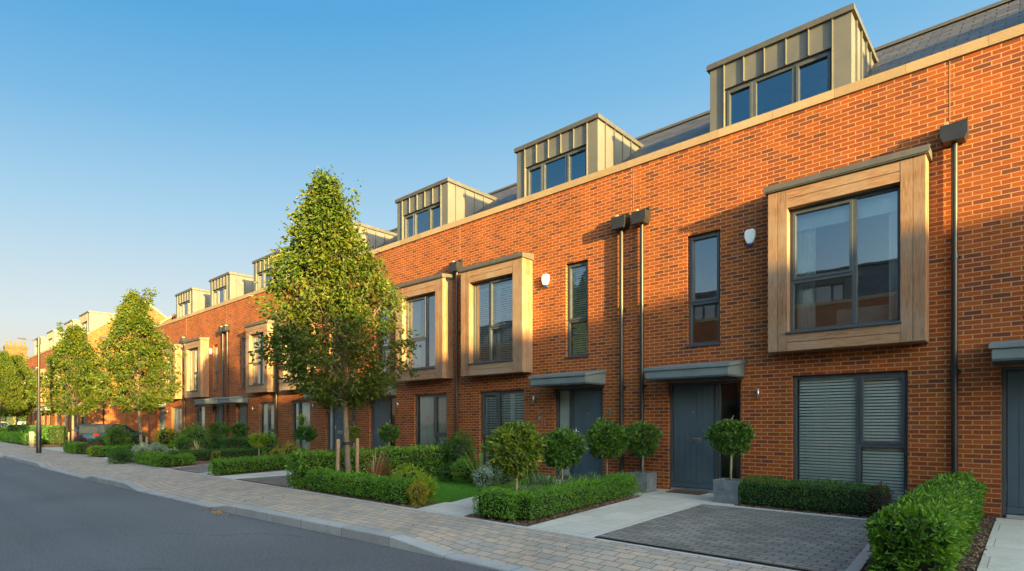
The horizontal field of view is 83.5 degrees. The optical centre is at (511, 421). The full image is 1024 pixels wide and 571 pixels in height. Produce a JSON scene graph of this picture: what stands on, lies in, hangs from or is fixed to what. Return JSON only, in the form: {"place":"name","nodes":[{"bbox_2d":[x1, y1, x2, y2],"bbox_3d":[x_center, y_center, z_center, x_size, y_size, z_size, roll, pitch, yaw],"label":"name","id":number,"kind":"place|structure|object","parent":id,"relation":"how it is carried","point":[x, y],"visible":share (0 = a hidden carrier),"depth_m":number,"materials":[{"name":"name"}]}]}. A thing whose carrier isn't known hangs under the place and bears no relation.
{"place":"outdoors","nodes":[
{"label":"outdoors","id":0,"kind":"place"},
{"bbox_2d":[41,319,79,439],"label":"terraced house","id":1,"kind":"structure","parent":0,"point":[60,419],"depth_m":38.96,"materials":[{"name":"brick"}]},
{"bbox_2d":[101,422,131,446],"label":"shrub","id":2,"kind":"object","parent":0,"point":[118,437],"visible":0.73,"depth_m":22.84,"materials":[{"name":"green plant"}]},
{"bbox_2d":[173,464,211,472],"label":"driveway","id":3,"kind":"structure","parent":0,"point":[202,468],"depth_m":16.19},
{"bbox_2d":[247,430,269,455],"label":"topiary tree","id":4,"kind":"object","parent":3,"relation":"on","point":[253,441],"visible":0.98,"depth_m":18.27,"materials":[{"name":"green plant"}]},
{"bbox_2d":[261,428,279,455],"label":"shrub","id":5,"kind":"object","parent":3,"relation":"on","point":[270,444],"visible":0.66,"depth_m":18.50,"materials":[{"name":"green plant"}]},
{"bbox_2d":[0,458,496,570],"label":"road","id":6,"kind":"structure","parent":0,"point":[50,520],"depth_m":7.07,"materials":[{"name":"grey asphalt"}]},
{"bbox_2d":[0,455,538,570],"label":"kerb","id":7,"kind":"structure","parent":6,"relation":"on","point":[391,539],"depth_m":7.48,"materials":[{"name":"concrete"}]},
{"bbox_2d":[217,470,292,478],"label":"garden path","id":8,"kind":"structure","parent":0,"point":[263,474],"depth_m":14.06,"materials":[{"name":"grey concrete"}]},
{"bbox_2d":[242,475,293,486],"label":"driveway","id":9,"kind":"structure","parent":0,"point":[279,480],"depth_m":12.89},
{"bbox_2d":[0,442,780,570],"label":"pavement","id":10,"kind":"structure","parent":0,"point":[512,545],"depth_m":7.36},
{"bbox_2d":[17,337,41,452],"bbox_3d":[-20.371,-1.112,24.220,0.895,4.864,0.200,0,0,-5],"label":"street lamp","id":11,"kind":"object","parent":10,"relation":"on","point":[38,436],"visible":1,"depth_m":24.20,"materials":[{"name":"black metal"}]},
{"bbox_2d":[105,446,134,464],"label":"dark shrub","id":12,"kind":"object","parent":10,"relation":"on","point":[120,456],"visible":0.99,"depth_m":17.87,"materials":[{"name":"green plant"}]},
{"bbox_2d":[427,476,496,503],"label":"lawn","id":13,"kind":"structure","parent":0,"point":[431,501],"depth_m":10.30,"materials":[{"name":"green plant"}]},
{"bbox_2d":[392,463,423,480],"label":"shrub","id":14,"kind":"object","parent":13,"relation":"on","point":[409,473],"visible":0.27,"depth_m":9.93,"materials":[{"name":"green plant"}]},
{"bbox_2d":[410,471,438,502],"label":"golden grass","id":15,"kind":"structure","parent":13,"relation":"on","point":[428,481],"depth_m":9.37,"materials":[{"name":"green plant"}]},
{"bbox_2d":[452,439,490,479],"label":"spiky plant","id":16,"kind":"object","parent":13,"relation":"on","point":[479,464],"visible":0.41,"depth_m":11.83,"materials":[{"name":"green plant"}]},
{"bbox_2d":[471,464,494,487],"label":"silver shrub","id":17,"kind":"object","parent":13,"relation":"on","point":[482,478],"visible":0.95,"depth_m":11.33,"materials":[{"name":"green plant"}]},
{"bbox_2d":[493,471,514,486],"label":"shrub","id":18,"kind":"object","parent":13,"relation":"on","point":[502,479],"visible":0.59,"depth_m":11.12,"materials":[{"name":"green plant"}]},
{"bbox_2d":[418,479,570,515],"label":"garden path","id":19,"kind":"structure","parent":0,"point":[463,507],"depth_m":8.82,"materials":[{"name":"grey concrete"}]},
{"bbox_2d":[0,441,997,570],"bbox_3d":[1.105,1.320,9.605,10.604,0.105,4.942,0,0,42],"label":"bark mulch","id":20,"kind":"object","parent":0,"point":[977,549],"visible":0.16,"depth_m":7.93,"materials":[{"name":"brown wood"}]},
{"bbox_2d":[0,348,33,428],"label":"street tree","id":21,"kind":"object","parent":20,"relation":"on","point":[9,401],"visible":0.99,"depth_m":39.04,"materials":[{"name":"green plant"}]},
{"bbox_2d":[0,353,36,427],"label":"street tree","id":22,"kind":"object","parent":20,"relation":"on","point":[24,369],"visible":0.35,"depth_m":41.98,"materials":[{"name":"green plant"}]},
{"bbox_2d":[0,430,42,444],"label":"box hedge","id":23,"kind":"object","parent":20,"relation":"on","point":[16,437],"visible":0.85,"depth_m":34.62,"materials":[{"name":"green plant"}]},
{"bbox_2d":[26,336,46,424],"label":"terraced house","id":24,"kind":"structure","parent":20,"relation":"on","point":[31,419],"depth_m":45.80,"materials":[{"name":"brick"}]},
{"bbox_2d":[6,424,67,443],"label":"box hedge","id":25,"kind":"object","parent":20,"relation":"on","point":[53,434],"visible":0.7,"depth_m":34.41,"materials":[{"name":"green plant"}]},
{"bbox_2d":[33,329,64,424],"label":"terraced house","id":26,"kind":"structure","parent":20,"relation":"on","point":[52,339],"depth_m":42.43,"materials":[{"name":"orange brick"}]},
{"bbox_2d":[19,322,113,440],"bbox_3d":[-22.339,-1.883,29.482,3.507,6.411,4.111,0,0,6],"label":"street tree","id":27,"kind":"object","parent":20,"relation":"on","point":[74,345],"visible":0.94,"depth_m":28.82,"materials":[{"name":"green plant"}]},
{"bbox_2d":[63,440,90,453],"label":"box hedge","id":28,"kind":"object","parent":20,"relation":"on","point":[75,447],"visible":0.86,"depth_m":23.37,"materials":[{"name":"green plant"}]},
{"bbox_2d":[64,304,166,443],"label":"terraced house","id":29,"kind":"structure","parent":20,"relation":"on","point":[94,323],"depth_m":34.91,"materials":[{"name":"orange brick"}]},
{"bbox_2d":[97,443,176,456],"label":"box hedge","id":30,"kind":"object","parent":20,"relation":"on","point":[105,450],"visible":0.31,"depth_m":21.60,"materials":[{"name":"green plant"}]},
{"bbox_2d":[86,287,188,445],"bbox_3d":[-13.977,-1.886,21.460,3.481,6.420,3.105,0,0,42],"label":"street tree","id":31,"kind":"object","parent":20,"relation":"on","point":[134,322],"visible":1,"depth_m":21.04,"materials":[{"name":"green plant"}]},
{"bbox_2d":[127,429,152,444],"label":"shrub","id":32,"kind":"object","parent":20,"relation":"on","point":[135,438],"visible":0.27,"depth_m":23.85,"materials":[{"name":"green plant"}]},
{"bbox_2d":[130,442,154,461],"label":"silver shrub","id":33,"kind":"object","parent":20,"relation":"on","point":[136,449],"visible":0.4,"depth_m":18.48,"materials":[{"name":"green plant"}]},
{"bbox_2d":[133,450,174,466],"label":"box hedge","id":34,"kind":"object","parent":20,"relation":"on","point":[154,458],"visible":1,"depth_m":16.70,"materials":[{"name":"green plant"}]},
{"bbox_2d":[144,441,170,452],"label":"silver shrub","id":35,"kind":"object","parent":20,"relation":"on","point":[158,447],"visible":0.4,"depth_m":18.82,"materials":[{"name":"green plant"}]},
{"bbox_2d":[152,425,173,445],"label":"shrub","id":36,"kind":"object","parent":20,"relation":"on","point":[163,437],"visible":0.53,"depth_m":25.82,"materials":[{"name":"green plant"}]},
{"bbox_2d":[150,287,209,443],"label":"terraced house","id":37,"kind":"structure","parent":20,"relation":"on","point":[188,301],"depth_m":29.63,"materials":[{"name":"orange brick"}]},
{"bbox_2d":[173,407,181,435],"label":"window","id":38,"kind":"structure","parent":37,"relation":"in","point":[177,411],"depth_m":30.01,"materials":[{"name":"grey glass"}]},
{"bbox_2d":[172,453,196,465],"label":"box hedge","id":39,"kind":"object","parent":20,"relation":"on","point":[181,459],"visible":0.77,"depth_m":17.06,"materials":[{"name":"green plant"}]},
{"bbox_2d":[178,421,210,439],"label":"shrub","id":40,"kind":"object","parent":20,"relation":"on","point":[194,433],"visible":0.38,"depth_m":22.34,"materials":[{"name":"green plant"}]},
{"bbox_2d":[174,437,220,452],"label":"laurel hedge","id":41,"kind":"object","parent":20,"relation":"on","point":[183,443],"visible":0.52,"depth_m":21.48,"materials":[{"name":"green plant"}]},
{"bbox_2d":[131,460,291,475],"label":"bark mulch","id":42,"kind":"object","parent":20,"relation":"on","point":[201,462],"visible":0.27,"depth_m":16.43,"materials":[{"name":"brown wood"}]},
{"bbox_2d":[180,271,253,438],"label":"terraced house","id":43,"kind":"structure","parent":20,"relation":"on","point":[204,364],"depth_m":26.52,"materials":[{"name":"orange brick"}]},
{"bbox_2d":[196,406,204,434],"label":"window","id":44,"kind":"structure","parent":43,"relation":"in","point":[200,410],"depth_m":27.68,"materials":[{"name":"grey glass"}]},
{"bbox_2d":[212,345,217,390],"bbox_3d":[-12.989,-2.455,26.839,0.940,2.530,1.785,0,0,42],"label":"window","id":45,"kind":"structure","parent":43,"relation":"in","point":[216,346],"depth_m":26.45,"materials":[{"name":"grey glass"}]},
{"bbox_2d":[208,419,228,440],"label":"topiary tree","id":46,"kind":"object","parent":20,"relation":"on","point":[214,431],"visible":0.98,"depth_m":21.39,"materials":[{"name":"green plant"}]},
{"bbox_2d":[168,447,283,460],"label":"box hedge","id":47,"kind":"object","parent":20,"relation":"on","point":[204,454],"visible":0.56,"depth_m":19.85,"materials":[{"name":"green plant"}]},
{"bbox_2d":[229,421,249,436],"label":"topiary tree","id":48,"kind":"object","parent":20,"relation":"on","point":[243,427],"visible":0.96,"depth_m":21.38,"materials":[{"name":"green plant"}]},
{"bbox_2d":[219,436,261,450],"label":"laurel hedge","id":49,"kind":"object","parent":20,"relation":"on","point":[239,442],"visible":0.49,"depth_m":21.00,"materials":[{"name":"green plant"}]},
{"bbox_2d":[207,453,293,473],"bbox_3d":[-6.756,1.088,15.294,0.639,0.467,2.689,0,0,26],"label":"box hedge","id":50,"kind":"object","parent":20,"relation":"on","point":[264,462],"visible":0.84,"depth_m":14.78,"materials":[{"name":"green plant"}]},
{"bbox_2d":[216,249,297,446],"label":"terraced house","id":51,"kind":"structure","parent":20,"relation":"on","point":[250,389],"depth_m":23.52,"materials":[{"name":"orange brick"}]},
{"bbox_2d":[239,338,245,388],"bbox_3d":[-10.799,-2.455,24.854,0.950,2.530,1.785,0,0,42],"label":"window","id":52,"kind":"structure","parent":51,"relation":"in","point":[243,340],"depth_m":24.45,"materials":[{"name":"clear glass"}]},
{"bbox_2d":[238,404,247,436],"bbox_3d":[-11.362,0.285,24.375,1.180,2.070,0.090,0,0,42],"label":"door","id":53,"kind":"structure","parent":51,"relation":"in","point":[243,409],"depth_m":24.41,"materials":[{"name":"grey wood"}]},
{"bbox_2d":[261,402,273,435],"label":"window","id":54,"kind":"structure","parent":51,"relation":"in","point":[267,409],"depth_m":23.03,"materials":[{"name":"grey glass"}]},
{"bbox_2d":[279,440,301,453],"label":"shrub","id":55,"kind":"object","parent":20,"relation":"on","point":[289,449],"visible":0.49,"depth_m":17.51,"materials":[{"name":"green plant"}]},
{"bbox_2d":[292,423,318,448],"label":"topiary tree","id":56,"kind":"object","parent":20,"relation":"on","point":[301,430],"visible":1,"depth_m":17.44,"materials":[{"name":"green plant"}]},
{"bbox_2d":[247,165,421,471],"bbox_3d":[-3.518,-1.880,11.514,3.365,6.410,3.395,0,0,-9],"label":"street tree","id":57,"kind":"object","parent":20,"relation":"on","point":[326,223],"visible":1,"depth_m":10.91,"materials":[{"name":"green plant"}]},
{"bbox_2d":[272,220,396,450],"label":"terraced house","id":58,"kind":"structure","parent":20,"relation":"on","point":[326,424],"depth_m":20.22,"materials":[{"name":"orange brick"}]},
{"bbox_2d":[293,400,309,449],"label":"window","id":59,"kind":"structure","parent":58,"relation":"in","point":[303,407],"depth_m":21.11,"materials":[{"name":"grey glass"}]},
{"bbox_2d":[327,401,343,450],"bbox_3d":[-5.917,0.285,19.415,1.190,2.070,0.124,0,0,42],"label":"door","id":60,"kind":"structure","parent":58,"relation":"in","point":[334,418],"depth_m":19.53,"materials":[{"name":"grey wood"}]},
{"bbox_2d":[349,420,361,447],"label":"topiary tree","id":61,"kind":"object","parent":20,"relation":"on","point":[352,435],"visible":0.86,"depth_m":15.54,"materials":[{"name":"green plant"}]},
{"bbox_2d":[355,438,358,471],"bbox_3d":[-3.173,0.830,11.750,0.076,0.980,0.076,0,0,42],"label":"tree stake","id":62,"kind":"object","parent":20,"relation":"on","point":[356,454],"visible":0.79,"depth_m":11.72,"materials":[{"name":"brown wood"}]},
{"bbox_2d":[305,467,418,503],"bbox_3d":[-2.728,1.083,10.137,3.156,0.463,0.533,0,0,42],"label":"box hedge","id":63,"kind":"object","parent":20,"relation":"on","point":[388,489],"visible":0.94,"depth_m":9.83,"materials":[{"name":"green plant"}]},
{"bbox_2d":[284,443,445,488],"bbox_3d":[-3.031,0.915,12.622,0.820,0.841,3.917,0,0,42],"label":"laurel hedge","id":64,"kind":"object","parent":20,"relation":"on","point":[427,458],"visible":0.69,"depth_m":12.24,"materials":[{"name":"green plant"}]},
{"bbox_2d":[337,448,406,481],"bbox_3d":[-2.520,0.867,10.477,1.376,0.806,1.523,0,0,7],"label":"strap leaf plant","id":65,"kind":"object","parent":20,"relation":"on","point":[378,470],"visible":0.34,"depth_m":10.41,"materials":[{"name":"brown plant"}]},
{"bbox_2d":[377,420,400,446],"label":"topiary tree","id":66,"kind":"object","parent":20,"relation":"on","point":[386,434],"visible":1,"depth_m":15.17,"materials":[{"name":"green plant"}]},
{"bbox_2d":[405,480,429,505],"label":"golden shrub","id":67,"kind":"object","parent":20,"relation":"on","point":[417,494],"visible":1,"depth_m":8.99,"materials":[{"name":"yellow plant"}]},
{"bbox_2d":[42,448,796,570],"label":"edging strip","id":68,"kind":"object","parent":20,"relation":"on","point":[721,559],"visible":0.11,"depth_m":6.98,"materials":[{"name":"concrete"}]},
{"bbox_2d":[348,177,516,456],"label":"terraced house","id":69,"kind":"structure","parent":20,"relation":"on","point":[419,252],"depth_m":16.26,"materials":[{"name":"orange brick"}]},
{"bbox_2d":[371,397,394,448],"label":"door","id":70,"kind":"structure","parent":69,"relation":"in","point":[384,411],"depth_m":17.75,"materials":[{"name":"grey wood"}]},
{"bbox_2d":[379,306,388,374],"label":"window","id":71,"kind":"structure","parent":69,"relation":"in","point":[380,315],"depth_m":18.06,"materials":[{"name":"clear glass"}]},
{"bbox_2d":[416,394,446,445],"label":"window","id":72,"kind":"structure","parent":69,"relation":"in","point":[431,409],"depth_m":16.19,"materials":[{"name":"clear glass"}]},
{"bbox_2d":[437,463,454,482],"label":"shrub","id":73,"kind":"object","parent":20,"relation":"on","point":[446,471],"visible":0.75,"depth_m":12.30,"materials":[{"name":"green plant"}]},
{"bbox_2d":[439,427,477,476],"bbox_3d":[-1.256,0.742,13.621,0.897,1.243,0.892,0,0,42],"label":"shrub","id":74,"kind":"object","parent":20,"relation":"on","point":[458,446],"visible":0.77,"depth_m":13.47,"materials":[{"name":"green plant"}]},
{"bbox_2d":[449,455,475,482],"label":"shrub","id":75,"kind":"object","parent":20,"relation":"on","point":[460,466],"visible":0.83,"depth_m":12.09,"materials":[{"name":"green plant"}]},
{"bbox_2d":[471,486,525,520],"bbox_3d":[-0.169,1.085,7.814,0.830,0.444,0.527,0,0,42],"label":"box hedge","id":76,"kind":"object","parent":20,"relation":"on","point":[495,503],"visible":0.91,"depth_m":7.68,"materials":[{"name":"green plant"}]},
{"bbox_2d":[489,478,534,491],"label":"box hedge","id":77,"kind":"object","parent":20,"relation":"on","point":[512,484],"visible":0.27,"depth_m":9.15,"materials":[{"name":"green plant"}]},
{"bbox_2d":[478,420,546,490],"bbox_3d":[0.007,0.646,8.450,1.023,1.350,1.028,0,0,42],"label":"topiary tree","id":78,"kind":"object","parent":20,"relation":"on","point":[513,440],"visible":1,"depth_m":8.24,"materials":[{"name":"green plant"}]},
{"bbox_2d":[524,471,563,488],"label":"lavender","id":79,"kind":"object","parent":20,"relation":"on","point":[540,480],"visible":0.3,"depth_m":9.28,"materials":[{"name":"green plant"}]},
{"bbox_2d":[542,424,588,483],"bbox_3d":[0.843,0.680,9.682,0.887,1.280,0.846,0,0,42],"label":"topiary tree","id":80,"kind":"object","parent":20,"relation":"on","point":[562,454],"visible":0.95,"depth_m":9.50,"materials":[{"name":"green plant"}]},
{"bbox_2d":[512,472,637,520],"bbox_3d":[1.108,1.084,8.935,0.506,0.455,3.529,0,0,35],"label":"box hedge","id":81,"kind":"object","parent":20,"relation":"on","point":[555,498],"visible":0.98,"depth_m":8.45,"materials":[{"name":"green plant"}]},
{"bbox_2d":[449,113,709,479],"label":"terraced house","id":82,"kind":"structure","parent":20,"relation":"on","point":[543,266],"depth_m":13.12,"materials":[{"name":"orange brick"}]},
{"bbox_2d":[482,390,523,471],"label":"window","id":83,"kind":"structure","parent":82,"relation":"in","point":[498,407],"depth_m":14.55,"materials":[{"name":"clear glass"}]},
{"bbox_2d":[564,261,588,358],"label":"window","id":84,"kind":"structure","parent":82,"relation":"in","point":[577,272],"depth_m":12.83,"materials":[{"name":"clear glass"}]},
{"bbox_2d":[556,387,602,479],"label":"door","id":85,"kind":"structure","parent":82,"relation":"in","point":[576,408],"depth_m":12.65,"materials":[{"name":"grey wood"}]},
{"bbox_2d":[559,471,620,497],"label":"lavender","id":86,"kind":"object","parent":20,"relation":"on","point":[582,478],"visible":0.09,"depth_m":9.56,"materials":[{"name":"green plant"}]},
{"bbox_2d":[582,417,630,473],"bbox_3d":[1.721,0.611,10.373,0.877,1.420,0.924,0,0,13],"label":"topiary tree","id":87,"kind":"object","parent":20,"relation":"on","point":[601,443],"visible":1,"depth_m":10.19,"materials":[{"name":"green plant"}]},
{"bbox_2d":[603,470,647,497],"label":"lavender","id":88,"kind":"object","parent":20,"relation":"on","point":[638,487],"visible":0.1,"depth_m":10.19,"materials":[{"name":"green plant"}]},
{"bbox_2d":[593,536,812,570],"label":"drain channel","id":89,"kind":"object","parent":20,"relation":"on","point":[723,557],"visible":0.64,"depth_m":5.71,"materials":[{"name":"black metal"}]},
{"bbox_2d":[631,3,968,502],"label":"terraced house","id":90,"kind":"structure","parent":20,"relation":"on","point":[790,220],"depth_m":9.68,"materials":[{"name":"orange brick"}]},
{"bbox_2d":[685,231,720,347],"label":"window","id":91,"kind":"structure","parent":90,"relation":"in","point":[704,249],"depth_m":11.76,"materials":[{"name":"clear glass"}]},
{"bbox_2d":[670,380,740,492],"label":"door","id":92,"kind":"structure","parent":90,"relation":"in","point":[695,406],"depth_m":10.95,"materials":[{"name":"grey wood"}]},
{"bbox_2d":[793,371,907,502],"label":"window","id":93,"kind":"structure","parent":90,"relation":"in","point":[852,427],"depth_m":9.34,"materials":[{"name":"grey glass"}]},
{"bbox_2d":[738,474,892,515],"bbox_3d":[4.468,1.049,8.586,2.108,0.521,0.627,0,0,42],"label":"box hedge","id":94,"kind":"object","parent":20,"relation":"on","point":[805,495],"visible":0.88,"depth_m":8.45,"materials":[{"name":"green plant"}]},
{"bbox_2d":[860,483,894,516],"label":"dark shrub","id":95,"kind":"object","parent":20,"relation":"on","point":[880,499],"visible":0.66,"depth_m":7.83,"materials":[{"name":"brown plant"}]},
{"bbox_2d":[862,471,987,570],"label":"laurel hedge","id":96,"kind":"object","parent":20,"relation":"on","point":[930,525],"visible":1,"depth_m":4.74,"materials":[{"name":"green plant"}]},
{"bbox_2d":[950,0,1023,519],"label":"terraced house","id":97,"kind":"structure","parent":20,"relation":"on","point":[987,75],"depth_m":7.92,"materials":[{"name":"orange brick"}]},
{"bbox_2d":[1001,366,1023,519],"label":"door","id":98,"kind":"structure","parent":97,"relation":"in","point":[1015,377],"depth_m":7.83,"materials":[{"name":"grey wood"}]},
{"bbox_2d":[0,0,1000,357],"label":"sky","id":99,"kind":"structure","parent":0,"point":[165,145],"materials":[{"name":"blue"}]},
{"bbox_2d":[149,442,1021,563],"bbox_3d":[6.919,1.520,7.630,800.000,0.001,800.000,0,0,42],"label":"ground","id":100,"kind":"structure","parent":0,"point":[990,517],"depth_m":11.57,"materials":[{"name":"grey concrete"}]},
{"bbox_2d":[3,340,27,424],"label":"victorian house","id":101,"kind":"structure","parent":100,"relation":"on","point":[13,349],"depth_m":81.21,"materials":[{"name":"brick"}]},
{"bbox_2d":[527,489,737,535],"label":"garden path","id":102,"kind":"structure","parent":0,"point":[622,513],"depth_m":8.33,"materials":[{"name":"grey concrete"}]},
{"bbox_2d":[628,471,656,492],"bbox_3d":[2.471,1.138,10.853,0.411,0.360,0.411,0,0,42],"label":"square planter","id":103,"kind":"object","parent":102,"relation":"on","point":[649,479],"visible":0.71,"depth_m":10.68,"materials":[{"name":"metal"}]},
{"bbox_2d":[625,420,663,472],"bbox_3d":[2.446,0.468,10.851,0.822,1.025,0.781,0,0,42],"label":"topiary tree","id":104,"kind":"object","parent":103,"relation":"on","point":[650,447],"visible":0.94,"depth_m":10.69,"materials":[{"name":"green plant"}]},
{"bbox_2d":[713,478,744,503],"bbox_3d":[3.589,1.133,9.407,0.428,0.370,0.428,0,0,42],"label":"square planter","id":105,"kind":"object","parent":102,"relation":"on","point":[725,490],"visible":0.78,"depth_m":9.26,"materials":[{"name":"stone"}]},
{"bbox_2d":[703,415,754,480],"bbox_3d":[3.559,0.438,9.393,0.796,1.084,0.849,0,0,42],"label":"topiary tree","id":106,"kind":"object","parent":105,"relation":"on","point":[726,443],"visible":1,"depth_m":9.27,"materials":[{"name":"green plant"}]},
{"bbox_2d":[598,504,869,570],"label":"driveway","id":107,"kind":"structure","parent":0,"point":[812,542],"depth_m":6.66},
{"bbox_2d":[587,503,871,570],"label":"edging strip","id":108,"kind":"object","parent":107,"relation":"on","point":[859,561],"visible":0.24,"depth_m":7.33,"materials":[{"name":"concrete"}]},
{"bbox_2d":[977,517,1023,570],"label":"garden path","id":109,"kind":"structure","parent":0,"point":[1004,547],"depth_m":5.97,"materials":[{"name":"grey concrete"}]},
{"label":"side road","id":110,"kind":"structure","parent":0,"visible":0},
{"bbox_2d":[74,424,142,442],"bbox_3d":[-23.660,0.771,33.878,1.936,1.293,3.783,0,0,6],"label":"parked car","id":111,"kind":"object","parent":110,"relation":"on","point":[89,432],"visible":0.44,"depth_m":32.18,"materials":[{"name":"grey paint"}]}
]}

